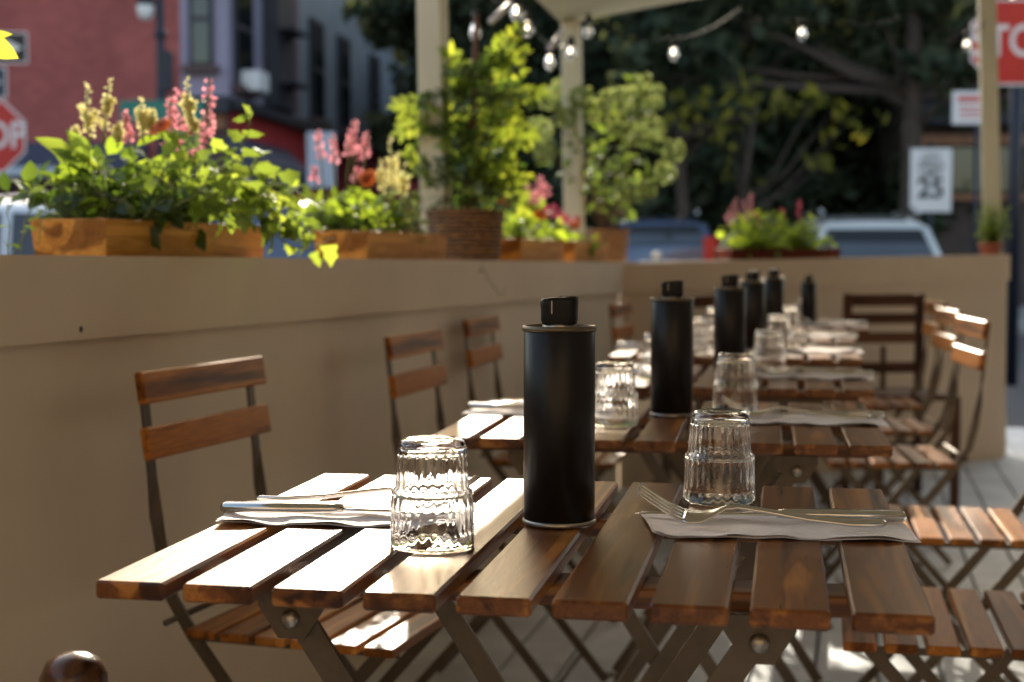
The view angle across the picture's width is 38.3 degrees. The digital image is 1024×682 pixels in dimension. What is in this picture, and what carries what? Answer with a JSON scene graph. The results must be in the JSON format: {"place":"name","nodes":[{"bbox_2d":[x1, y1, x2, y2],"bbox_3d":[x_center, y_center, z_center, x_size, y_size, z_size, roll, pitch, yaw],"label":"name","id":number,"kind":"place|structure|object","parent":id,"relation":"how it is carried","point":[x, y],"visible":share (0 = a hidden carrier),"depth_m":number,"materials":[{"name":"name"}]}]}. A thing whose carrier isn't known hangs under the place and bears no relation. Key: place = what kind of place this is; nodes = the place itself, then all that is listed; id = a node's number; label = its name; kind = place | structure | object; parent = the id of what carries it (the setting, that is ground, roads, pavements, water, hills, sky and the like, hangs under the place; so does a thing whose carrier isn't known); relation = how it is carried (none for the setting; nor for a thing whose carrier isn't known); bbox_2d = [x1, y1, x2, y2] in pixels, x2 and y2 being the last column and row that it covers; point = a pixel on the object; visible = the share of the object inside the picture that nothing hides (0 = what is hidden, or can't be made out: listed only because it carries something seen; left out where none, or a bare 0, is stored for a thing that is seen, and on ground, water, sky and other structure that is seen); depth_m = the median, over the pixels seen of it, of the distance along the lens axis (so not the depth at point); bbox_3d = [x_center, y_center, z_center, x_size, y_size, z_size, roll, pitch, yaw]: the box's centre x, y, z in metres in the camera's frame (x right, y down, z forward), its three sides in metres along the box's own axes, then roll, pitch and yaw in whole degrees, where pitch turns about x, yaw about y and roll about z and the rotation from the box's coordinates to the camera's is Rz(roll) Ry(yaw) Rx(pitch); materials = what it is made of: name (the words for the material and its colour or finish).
{"place":"outdoors","nodes":[
{"label":"outdoors","id":0,"kind":"place"},
{"bbox_2d":[0,0,181,194],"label":"brick building","id":1,"kind":"structure","parent":0,"point":[75,45],"depth_m":25.76,"materials":[{"name":"red brick"}]},
{"bbox_2d":[1005,335,1023,428],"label":"street","id":2,"kind":"structure","parent":0,"point":[1014,396],"depth_m":12.11,"materials":[{"name":"grey asphalt"}]},
{"bbox_2d":[0,32,27,172],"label":"stop sign","id":3,"kind":"object","parent":2,"relation":"on","point":[12,138],"visible":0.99,"depth_m":15.50,"materials":[{"name":"red metal"}]},
{"bbox_2d":[0,199,55,254],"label":"parked car","id":4,"kind":"object","parent":2,"relation":"on","point":[18,211],"depth_m":7.17,"materials":[{"name":"blue paint"}]},
{"bbox_2d":[0,194,314,257],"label":"parked car","id":5,"kind":"object","parent":2,"relation":"on","point":[279,251],"visible":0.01,"depth_m":11.56,"materials":[{"name":"blue paint"}]},
{"bbox_2d":[120,0,202,170],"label":"street lamp","id":6,"kind":"object","parent":2,"relation":"on","point":[147,10],"visible":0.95,"depth_m":16.80,"materials":[{"name":"black metal"}]},
{"bbox_2d":[176,0,420,232],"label":"corner building","id":7,"kind":"structure","parent":2,"relation":"on","point":[291,73],"depth_m":28.48,"materials":[{"name":"grey paint"}]},
{"bbox_2d":[182,0,219,73],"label":"window","id":8,"kind":"structure","parent":7,"relation":"in","point":[200,12],"depth_m":25.65,"materials":[{"name":"grey glass"}]},
{"bbox_2d":[232,0,261,98],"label":"window","id":9,"kind":"structure","parent":7,"relation":"in","point":[243,16],"depth_m":26.31,"materials":[{"name":"grey glass"}]},
{"bbox_2d":[308,17,331,127],"bbox_3d":[-4.128,-5.739,31.617,0.220,2.235,1.200,0,3,7],"label":"window","id":10,"kind":"structure","parent":7,"relation":"in","point":[316,28],"depth_m":31.38,"materials":[{"name":"black glass"}]},
{"bbox_2d":[336,34,356,134],"bbox_3d":[-3.820,-5.873,33.993,0.220,2.235,1.200,0,3,7],"label":"window","id":11,"kind":"structure","parent":7,"relation":"in","point":[343,43],"depth_m":33.72,"materials":[{"name":"black glass"}]},
{"bbox_2d":[369,53,380,137],"bbox_3d":[-3.462,-6.121,37.164,0.115,2.100,1.000,0,3,7],"label":"window","id":12,"kind":"structure","parent":7,"relation":"in","point":[374,62],"depth_m":36.88,"materials":[{"name":"black glass"}]},
{"bbox_2d":[653,67,888,242],"bbox_3d":[3.397,-1.858,20.343,2.893,3.714,2.074,-1,4,-24],"label":"street tree","id":13,"kind":"object","parent":2,"relation":"on","point":[825,160],"visible":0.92,"depth_m":20.11,"materials":[{"name":"green plant"}]},
{"bbox_2d":[592,0,953,216],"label":"street tree","id":14,"kind":"object","parent":2,"relation":"on","point":[835,14],"visible":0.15,"depth_m":25.83,"materials":[{"name":"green plant"}]},
{"bbox_2d":[790,208,941,257],"bbox_3d":[4.633,-0.902,20.472,1.838,1.780,4.700,0,3,3],"label":"parked car","id":15,"kind":"object","parent":2,"relation":"on","point":[859,236],"visible":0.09,"depth_m":18.37,"materials":[{"name":"silver metal"}]},
{"bbox_2d":[749,475,1004,681],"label":"deck base","id":16,"kind":"object","parent":2,"relation":"on","point":[817,648],"depth_m":3.99,"materials":[{"name":"black paint"}]},
{"bbox_2d":[366,428,1023,681],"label":"deck","id":17,"kind":"structure","parent":16,"relation":"on","point":[984,485],"depth_m":3.86,"materials":[{"name":"grey wood"}]},
{"bbox_2d":[39,650,108,681],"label":"wooden post","id":18,"kind":"object","parent":17,"relation":"on","point":[76,666],"visible":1,"depth_m":1.20,"materials":[{"name":"brown wood"}]},
{"bbox_2d":[134,356,455,681],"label":"folding chair","id":19,"kind":"object","parent":17,"relation":"on","point":[355,627],"visible":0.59,"depth_m":2.23,"materials":[{"name":"brown wood"}]},
{"bbox_2d":[0,255,622,681],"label":"wall","id":20,"kind":"structure","parent":17,"relation":"on","point":[84,341],"depth_m":2.61,"materials":[{"name":"beige paint"}]},
{"bbox_2d":[30,218,263,257],"bbox_3d":[-0.653,-0.119,2.740,0.144,0.202,0.611,1,3,16],"label":"planter box","id":21,"kind":"object","parent":20,"relation":"on","point":[96,237],"visible":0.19,"depth_m":2.51,"materials":[{"name":"brown wood"}]},
{"bbox_2d":[28,129,100,193],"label":"sweet potato vine","id":22,"kind":"object","parent":21,"relation":"in","point":[77,151],"visible":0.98,"depth_m":2.50,"materials":[{"name":"green plant"}]},
{"bbox_2d":[0,144,244,251],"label":"leafy plant","id":23,"kind":"object","parent":21,"relation":"in","point":[62,199],"visible":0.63,"depth_m":2.56,"materials":[{"name":"green plant"}]},
{"bbox_2d":[14,133,234,225],"bbox_3d":[-0.714,-0.284,2.760,0.368,0.221,0.472,-2,4,-27],"label":"leafy plant","id":24,"kind":"object","parent":21,"relation":"in","point":[65,169],"visible":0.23,"depth_m":2.60,"materials":[{"name":"green plant"}]},
{"bbox_2d":[70,77,200,147],"bbox_3d":[-0.674,-0.405,2.634,0.235,0.135,0.040,0,3,0],"label":"celosia","id":25,"kind":"object","parent":24,"relation":"on","point":[145,120],"visible":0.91,"depth_m":2.63,"materials":[{"name":"yellow plant"}]},
{"bbox_2d":[121,78,217,173],"bbox_3d":[-0.629,-0.394,2.703,0.183,0.174,0.061,0,3,0],"label":"snapdragon","id":26,"kind":"object","parent":24,"relation":"on","point":[125,120],"visible":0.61,"depth_m":2.70,"materials":[{"name":"pink plant"}]},
{"bbox_2d":[145,104,337,267],"bbox_3d":[-0.471,-0.275,2.629,0.164,0.291,0.480,2,4,30],"label":"trailing ivy","id":27,"kind":"object","parent":21,"relation":"in","point":[252,199],"visible":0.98,"depth_m":2.59,"materials":[{"name":"green plant"}]},
{"bbox_2d":[313,230,446,259],"bbox_3d":[-0.333,-0.184,3.874,0.144,0.202,0.611,1,3,16],"label":"planter box","id":28,"kind":"object","parent":20,"relation":"on","point":[361,244],"visible":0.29,"depth_m":3.66,"materials":[{"name":"brown wood"}]},
{"bbox_2d":[300,193,404,246],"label":"leafy plant","id":29,"kind":"object","parent":28,"relation":"in","point":[331,223],"visible":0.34,"depth_m":3.66,"materials":[{"name":"green plant"}]},
{"bbox_2d":[284,180,421,232],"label":"leafy plant","id":30,"kind":"object","parent":28,"relation":"in","point":[371,213],"visible":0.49,"depth_m":3.73,"materials":[{"name":"green plant"}]},
{"bbox_2d":[309,120,370,199],"bbox_3d":[-0.436,-0.459,3.728,0.159,0.204,0.039,0,3,0],"label":"snapdragon","id":31,"kind":"object","parent":30,"relation":"on","point":[351,146],"visible":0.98,"depth_m":3.73,"materials":[{"name":"pink plant"}]},
{"bbox_2d":[376,137,411,208],"bbox_3d":[-0.304,-0.432,3.786,0.094,0.183,0.044,0,3,0],"label":"celosia","id":32,"kind":"object","parent":28,"relation":"in","point":[380,175],"visible":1,"depth_m":3.78,"materials":[{"name":"plant"}]},
{"bbox_2d":[374,173,439,244],"bbox_3d":[-0.295,-0.337,3.937,0.199,0.224,0.134,1,3,15],"label":"dusty miller","id":33,"kind":"object","parent":28,"relation":"in","point":[407,219],"visible":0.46,"depth_m":3.93,"materials":[{"name":"plant"}]},
{"bbox_2d":[425,208,505,260],"bbox_3d":[-0.151,-0.271,4.777,0.264,0.309,0.264,0,3,0],"label":"basket pot","id":34,"kind":"object","parent":20,"relation":"on","point":[474,233],"visible":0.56,"depth_m":4.67,"materials":[{"name":"wicker"}]},
{"bbox_2d":[386,15,549,218],"bbox_3d":[-0.104,-0.711,4.746,0.427,0.673,0.450,3,4,38],"label":"potted tree","id":35,"kind":"object","parent":34,"relation":"in","point":[476,79],"visible":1,"depth_m":4.70,"materials":[{"name":"green plant"}]},
{"bbox_2d":[500,238,564,260],"bbox_3d":[0.046,-0.260,5.223,0.144,0.202,0.611,1,3,16],"label":"planter box","id":36,"kind":"object","parent":20,"relation":"on","point":[521,249],"visible":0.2,"depth_m":5.04,"materials":[{"name":"brown wood"}]},
{"bbox_2d":[490,195,566,242],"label":"leafy plant","id":37,"kind":"object","parent":36,"relation":"in","point":[516,227],"visible":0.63,"depth_m":5.17,"materials":[{"name":"green plant"}]},
{"bbox_2d":[563,240,608,261],"bbox_3d":[0.258,-0.303,5.974,0.144,0.202,0.611,1,3,16],"label":"planter box","id":38,"kind":"object","parent":20,"relation":"on","point":[575,250],"visible":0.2,"depth_m":5.80,"materials":[{"name":"brown wood"}]},
{"bbox_2d":[384,329,608,681],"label":"folding chair","id":39,"kind":"object","parent":17,"relation":"on","point":[412,381],"visible":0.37,"depth_m":3.26,"materials":[{"name":"brown wood"}]},
{"bbox_2d":[96,474,934,681],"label":"slatted table","id":40,"kind":"object","parent":17,"relation":"on","point":[295,581],"visible":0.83,"depth_m":1.24,"materials":[{"name":"brown wood"}]},
{"bbox_2d":[216,501,475,526],"bbox_3d":[-0.168,0.172,1.486,0.256,0.007,0.138,0,3,2],"label":"napkin","id":41,"kind":"object","parent":40,"relation":"on","point":[358,519],"visible":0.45,"depth_m":1.45,"materials":[{"name":"white fabric"}]},
{"bbox_2d":[220,501,479,512],"bbox_3d":[-0.161,0.166,1.466,0.261,0.010,0.020,0,3,4],"label":"table knife","id":42,"kind":"object","parent":41,"relation":"on","point":[266,507],"visible":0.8,"depth_m":1.46,"materials":[{"name":"metal"}]},
{"bbox_2d":[257,474,480,500],"bbox_3d":[-0.148,0.150,1.510,0.231,0.031,0.027,0,-13,8],"label":"fork","id":43,"kind":"object","parent":41,"relation":"on","point":[474,479],"visible":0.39,"depth_m":1.51,"materials":[{"name":"metal"}]},
{"bbox_2d":[390,435,473,552],"bbox_3d":[-0.072,0.135,1.328,0.076,0.098,0.076,0,3,-6],"label":"drinking glass","id":44,"kind":"object","parent":40,"relation":"on","point":[432,509],"visible":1,"depth_m":1.30,"materials":[{"name":"clear glass"}]},
{"bbox_2d":[522,296,596,528],"bbox_3d":[0.046,0.067,1.435,0.073,0.222,0.073,0,3,6],"label":"oil tin","id":45,"kind":"object","parent":40,"relation":"on","point":[559,423],"visible":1,"depth_m":1.41,"materials":[{"name":"black metal"}]},
{"bbox_2d":[683,408,755,506],"bbox_3d":[0.221,0.122,1.569,0.076,0.098,0.076,0,3,-6],"label":"drinking glass","id":46,"kind":"object","parent":40,"relation":"on","point":[719,467],"visible":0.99,"depth_m":1.54,"materials":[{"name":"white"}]},
{"bbox_2d":[641,511,920,541],"bbox_3d":[0.251,0.175,1.419,0.256,0.008,0.137,0,3,5],"label":"napkin","id":47,"kind":"object","parent":40,"relation":"on","point":[741,526],"visible":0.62,"depth_m":1.39,"materials":[{"name":"white fabric"}]},
{"bbox_2d":[638,484,886,526],"bbox_3d":[0.235,0.157,1.394,0.231,0.031,0.027,1,19,11],"label":"fork","id":48,"kind":"object","parent":47,"relation":"on","point":[688,516],"visible":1,"depth_m":1.40,"materials":[{"name":"metal"}]},
{"bbox_2d":[635,508,906,521],"bbox_3d":[0.251,0.168,1.439,0.261,0.010,0.020,0,3,7],"label":"table knife","id":49,"kind":"object","parent":47,"relation":"on","point":[894,515],"visible":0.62,"depth_m":1.42,"materials":[{"name":"metal"}]},
{"bbox_2d":[463,314,628,622],"bbox_3d":[0.112,0.343,4.180,0.432,0.822,0.400,1,3,12],"label":"folding chair","id":50,"kind":"object","parent":17,"relation":"on","point":[479,356],"visible":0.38,"depth_m":4.06,"materials":[{"name":"brown wood"}]},
{"bbox_2d":[609,301,702,483],"bbox_3d":[0.602,0.270,5.479,0.432,0.822,0.400,1,3,14],"label":"folding chair","id":51,"kind":"object","parent":17,"relation":"on","point":[626,330],"visible":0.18,"depth_m":5.36,"materials":[{"name":"brown wood"}]},
{"bbox_2d":[434,398,892,681],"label":"slatted table","id":52,"kind":"object","parent":17,"relation":"on","point":[794,452],"visible":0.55,"depth_m":2.21,"materials":[{"name":"brown wood"}]},
{"bbox_2d":[595,361,638,426],"bbox_3d":[0.159,0.081,2.286,0.076,0.098,0.076,0,3,-7],"label":"drinking glass","id":53,"kind":"object","parent":52,"relation":"on","point":[616,399],"visible":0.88,"depth_m":2.26,"materials":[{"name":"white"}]},
{"bbox_2d":[650,280,694,417],"bbox_3d":[0.262,0.011,2.414,0.073,0.222,0.073,0,3,9],"label":"oil tin","id":54,"kind":"object","parent":52,"relation":"on","point":[672,334],"visible":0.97,"depth_m":2.39,"materials":[{"name":"metal"}]},
{"bbox_2d":[712,352,757,409],"bbox_3d":[0.378,0.069,2.498,0.076,0.098,0.076,1,3,16],"label":"drinking glass","id":55,"kind":"object","parent":52,"relation":"on","point":[735,381],"visible":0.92,"depth_m":2.47,"materials":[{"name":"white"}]},
{"bbox_2d":[749,414,888,425],"bbox_3d":[0.462,0.122,2.343,0.256,0.008,0.137,0,3,7],"label":"napkin","id":56,"kind":"object","parent":52,"relation":"on","point":[792,419],"visible":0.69,"depth_m":2.32,"materials":[{"name":"white fabric"}]},
{"bbox_2d":[721,395,870,418],"bbox_3d":[0.445,0.104,2.319,0.231,0.031,0.027,1,19,13],"label":"fork","id":57,"kind":"object","parent":56,"relation":"on","point":[755,413],"visible":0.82,"depth_m":2.32,"materials":[{"name":"metal"}]},
{"bbox_2d":[416,0,1006,455],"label":"dining shelter","id":58,"kind":"object","parent":17,"relation":"on","point":[434,34],"visible":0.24,"depth_m":6.57,"materials":[{"name":"beige paint"}]},
{"bbox_2d":[488,0,575,69],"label":"string light","id":59,"kind":"object","parent":58,"relation":"hanging from","point":[517,14],"visible":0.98,"depth_m":5.24,"materials":[{"name":"white glass"}]},
{"bbox_2d":[578,8,984,60],"bbox_3d":[1.284,-1.415,6.811,2.319,0.317,0.179,-2,4,-28],"label":"string light","id":60,"kind":"object","parent":58,"relation":"hanging from","point":[674,54],"visible":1,"depth_m":6.75,"materials":[{"name":"white rubber"}]},
{"bbox_2d":[608,344,861,628],"bbox_3d":[0.630,0.390,4.149,0.654,0.729,0.600,1,3,10],"label":"slatted table","id":61,"kind":"object","parent":17,"relation":"on","point":[831,360],"visible":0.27,"depth_m":3.92,"materials":[{"name":"brown wood"}]},
{"bbox_2d":[740,271,765,350],"bbox_3d":[0.672,-0.086,4.122,0.073,0.222,0.073,1,3,18],"label":"oil tin","id":62,"kind":"object","parent":61,"relation":"on","point":[755,302],"visible":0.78,"depth_m":4.09,"materials":[{"name":"metal"}]},
{"bbox_2d":[606,365,874,681],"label":"slatted table","id":63,"kind":"object","parent":17,"relation":"on","point":[795,390],"visible":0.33,"depth_m":3.09,"materials":[{"name":"brown wood"}]},
{"bbox_2d":[713,274,746,375],"bbox_3d":[0.476,-0.035,3.223,0.073,0.222,0.073,1,3,14],"label":"oil tin","id":64,"kind":"object","parent":63,"relation":"on","point":[729,315],"visible":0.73,"depth_m":3.19,"materials":[{"name":"metal"}]},
{"bbox_2d":[752,329,785,373],"bbox_3d":[0.575,0.023,3.303,0.076,0.098,0.076,0,3,1],"label":"drinking glass","id":65,"kind":"object","parent":63,"relation":"on","point":[768,350],"visible":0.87,"depth_m":3.27,"materials":[{"name":"clear glass"}]},
{"bbox_2d":[755,373,874,379],"bbox_3d":[0.653,0.074,3.198,0.256,0.008,0.138,1,3,12],"label":"napkin","id":66,"kind":"object","parent":63,"relation":"on","point":[820,376],"visible":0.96,"depth_m":3.18,"materials":[{"name":"white fabric"}]},
{"bbox_2d":[666,333,856,566],"bbox_3d":[0.800,0.346,4.928,0.654,0.729,0.600,1,3,11],"label":"slatted table","id":67,"kind":"object","parent":17,"relation":"on","point":[829,340],"visible":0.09,"depth_m":4.72,"materials":[{"name":"wood"}]},
{"bbox_2d":[763,269,784,328],"bbox_3d":[0.862,-0.128,4.861,0.073,0.222,0.073,1,3,11],"label":"oil tin","id":68,"kind":"object","parent":67,"relation":"on","point":[774,293],"visible":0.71,"depth_m":4.83,"materials":[{"name":"metal"}]},
{"bbox_2d":[758,323,868,508],"bbox_3d":[1.020,0.301,5.706,0.655,0.729,0.600,1,3,10],"label":"slatted table","id":69,"kind":"object","parent":17,"relation":"on","point":[819,484],"visible":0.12,"depth_m":5.51,"materials":[{"name":"brown wood"}]},
{"bbox_2d":[800,275,816,323],"bbox_3d":[1.150,-0.161,5.720,0.063,0.191,0.063,1,3,12],"label":"oil tin","id":70,"kind":"object","parent":69,"relation":"on","point":[808,299],"visible":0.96,"depth_m":5.70,"materials":[{"name":"metal"}]},
{"bbox_2d":[618,254,1010,490],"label":"wall","id":71,"kind":"structure","parent":17,"relation":"on","point":[972,286],"depth_m":6.92,"materials":[{"name":"beige paint"}]},
{"bbox_2d":[586,228,629,262],"bbox_3d":[0.447,-0.379,6.865,0.206,0.288,0.206,0,3,0],"label":"basket pot","id":72,"kind":"object","parent":71,"relation":"on","point":[617,239],"visible":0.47,"depth_m":6.78,"materials":[{"name":"wicker"}]},
{"bbox_2d":[528,72,685,227],"bbox_3d":[0.410,-0.836,6.641,0.688,0.710,0.602,0,3,0],"label":"leafy shrub","id":73,"kind":"object","parent":72,"relation":"in","point":[625,191],"visible":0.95,"depth_m":6.56,"materials":[{"name":"green plant"}]},
{"bbox_2d":[713,248,840,260],"bbox_3d":[1.221,-0.326,6.785,0.611,0.202,0.144,-2,4,-26],"label":"planter box","id":74,"kind":"object","parent":71,"relation":"on","point":[755,254],"visible":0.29,"depth_m":6.69,"materials":[{"name":"red wood"}]},
{"bbox_2d":[716,193,838,259],"bbox_3d":[1.217,-0.511,6.735,0.591,0.332,0.252,-1,3,-19],"label":"flowering plant","id":75,"kind":"object","parent":74,"relation":"in","point":[796,240],"visible":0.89,"depth_m":6.72,"materials":[{"name":"green plant"}]},
{"bbox_2d":[978,242,1002,254],"bbox_3d":[2.354,-0.443,7.261,0.118,0.082,0.118,0,3,0],"label":"flower pot","id":76,"kind":"object","parent":71,"relation":"on","point":[993,248],"visible":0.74,"depth_m":7.22,"materials":[{"name":"ceramic"}]},
{"bbox_2d":[974,202,1012,242],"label":"shrub","id":77,"kind":"object","parent":76,"relation":"in","point":[989,234],"visible":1,"depth_m":7.23,"materials":[{"name":"green plant"}]},
{"bbox_2d":[818,300,947,521],"bbox_3d":[1.418,0.259,5.672,0.432,0.822,0.400,0,3,6],"label":"folding chair","id":78,"kind":"object","parent":17,"relation":"on","point":[899,405],"visible":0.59,"depth_m":5.59,"materials":[{"name":"brown wood"}]},
{"bbox_2d":[823,307,961,565],"bbox_3d":[1.228,0.303,4.883,0.432,0.822,0.400,0,3,6],"label":"folding chair","id":79,"kind":"object","parent":17,"relation":"on","point":[904,428],"visible":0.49,"depth_m":4.75,"materials":[{"name":"brown wood"}]},
{"bbox_2d":[840,293,960,506],"bbox_3d":[1.576,0.231,5.995,0.350,0.840,0.390,0,3,-8],"label":"slatted wooden chair","id":80,"kind":"object","parent":17,"relation":"on","point":[882,367],"visible":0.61,"depth_m":6.14,"materials":[{"name":"brown wood"}]},
{"bbox_2d":[822,316,990,617],"bbox_3d":[1.078,0.345,4.144,0.432,0.822,0.400,0,3,6],"label":"folding chair","id":81,"kind":"object","parent":17,"relation":"on","point":[920,458],"visible":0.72,"depth_m":4.00,"materials":[{"name":"brown wood"}]},
{"bbox_2d":[841,582,1023,681],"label":"folding chair","id":82,"kind":"object","parent":17,"relation":"on","point":[977,630],"visible":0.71,"depth_m":2.18,"materials":[{"name":"brown wood"}]},
{"bbox_2d":[858,492,1023,681],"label":"folding chair","id":83,"kind":"object","parent":17,"relation":"on","point":[988,534],"visible":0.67,"depth_m":3.04,"materials":[{"name":"brown wood"}]},
{"bbox_2d":[910,142,951,232],"bbox_3d":[6.107,-1.486,21.577,0.600,2.821,0.067,0,3,0],"label":"speed limit sign","id":84,"kind":"object","parent":2,"relation":"on","point":[930,178],"visible":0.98,"depth_m":21.50,"materials":[{"name":"white metal"}]},
{"bbox_2d":[952,84,980,254],"bbox_3d":[5.858,-1.609,18.966,0.460,3.362,0.066,0,3,0],"label":"parking sign","id":85,"kind":"object","parent":2,"relation":"on","point":[965,107],"visible":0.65,"depth_m":18.86,"materials":[{"name":"white metal"}]},
{"bbox_2d":[970,0,1023,385],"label":"stop sign","id":86,"kind":"object","parent":2,"relation":"on","point":[1010,28],"visible":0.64,"depth_m":13.12,"materials":[{"name":"red metal"}]},
{"bbox_2d":[1018,317,1023,334],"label":"pavement","id":87,"kind":"structure","parent":0,"point":[1021,327],"depth_m":21.73,"materials":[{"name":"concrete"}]},
{"bbox_2d":[307,132,335,204],"bbox_3d":[-2.830,-1.599,21.959,0.420,3.004,0.090,0,3,0],"label":"sign panel","id":88,"kind":"object","parent":87,"relation":"on","point":[328,174],"visible":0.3,"depth_m":21.86,"materials":[{"name":"blue paint"}]},
{"bbox_2d":[600,209,717,261],"bbox_3d":[2.129,-1.090,23.166,1.858,1.850,4.700,0,3,2],"label":"parked car","id":89,"kind":"object","parent":87,"relation":"on","point":[665,238],"visible":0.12,"depth_m":20.93,"materials":[{"name":"blue paint"}]},
{"bbox_2d":[591,0,1023,222],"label":"street tree","id":90,"kind":"object","parent":87,"relation":"on","point":[714,59],"visible":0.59,"depth_m":23.31,"materials":[{"name":"green plant"}]},
{"bbox_2d":[1019,306,1023,316],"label":"pavement","id":91,"kind":"structure","parent":0,"point":[1021,311],"depth_m":27.64,"materials":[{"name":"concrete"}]},
{"bbox_2d":[342,0,560,195],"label":"street tree","id":92,"kind":"object","parent":91,"relation":"on","point":[390,24],"visible":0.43,"depth_m":30.48,"materials":[{"name":"green plant"}]},
{"bbox_2d":[406,165,602,240],"bbox_3d":[0.239,-2.025,30.014,3.489,3.216,4.134,3,4,39],"label":"shrub","id":93,"kind":"object","parent":91,"relation":"on","point":[553,181],"visible":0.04,"depth_m":29.52,"materials":[{"name":"green plant"}]},
{"bbox_2d":[386,3,643,185],"bbox_3d":[0.236,-5.360,35.525,7.903,8.976,5.942,1,3,20],"label":"street tree","id":94,"kind":"object","parent":91,"relation":"on","point":[411,83],"visible":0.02,"depth_m":36.35,"materials":[{"name":"green plant"}]},
{"bbox_2d":[510,122,721,242],"bbox_3d":[2.036,-2.318,30.623,6.005,4.997,5.820,0,3,0],"label":"shrub","id":95,"kind":"object","parent":91,"relation":"on","point":[641,209],"visible":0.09,"depth_m":30.22,"materials":[{"name":"green plant"}]},
{"bbox_2d":[480,0,820,226],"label":"street tree","id":96,"kind":"object","parent":91,"relation":"on","point":[596,54],"visible":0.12,"depth_m":31.37,"materials":[{"name":"green plant"}]},
{"bbox_2d":[614,20,878,197],"bbox_3d":[5.643,-5.702,36.418,10.467,9.584,8.997,0,3,0],"label":"street tree","id":97,"kind":"object","parent":91,"relation":"on","point":[821,116],"visible":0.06,"depth_m":33.21,"materials":[{"name":"green plant"}]},
{"bbox_2d":[647,140,857,247],"bbox_3d":[5.444,-2.399,31.952,5.841,4.060,5.505,0,3,0],"label":"shrub","id":98,"kind":"object","parent":91,"relation":"on","point":[718,201],"visible":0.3,"depth_m":31.27,"materials":[{"name":"green plant"}]},
{"bbox_2d":[651,0,999,229],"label":"street tree","id":99,"kind":"object","parent":91,"relation":"on","point":[771,130],"visible":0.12,"depth_m":32.27,"materials":[{"name":"green plant"}]},
{"bbox_2d":[786,11,959,209],"bbox_3d":[10.107,-6.076,37.031,11.699,10.261,8.403,0,3,0],"label":"street tree","id":100,"kind":"object","parent":91,"relation":"on","point":[842,161],"visible":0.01,"depth_m":33.97,"materials":[{"name":"green plant"}]},
{"bbox_2d":[785,155,972,255],"bbox_3d":[7.569,-2.296,32.991,3.866,3.672,6.226,-2,4,-33],"label":"shrub","id":101,"kind":"object","parent":91,"relation":"on","point":[866,196],"visible":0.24,"depth_m":31.86,"materials":[{"name":"green plant"}]},
{"bbox_2d":[863,50,1023,305],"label":"corner shop","id":102,"kind":"structure","parent":91,"relation":"on","point":[940,131],"depth_m":30.82,"materials":[{"name":"brick"}]},
{"bbox_2d":[922,147,1008,190],"bbox_3d":[9.425,-3.586,30.786,2.000,0.906,0.080,0,3,0],"label":"shop window","id":103,"kind":"structure","parent":102,"relation":"in","point":[962,157],"depth_m":30.75,"materials":[{"name":"grey glass"}]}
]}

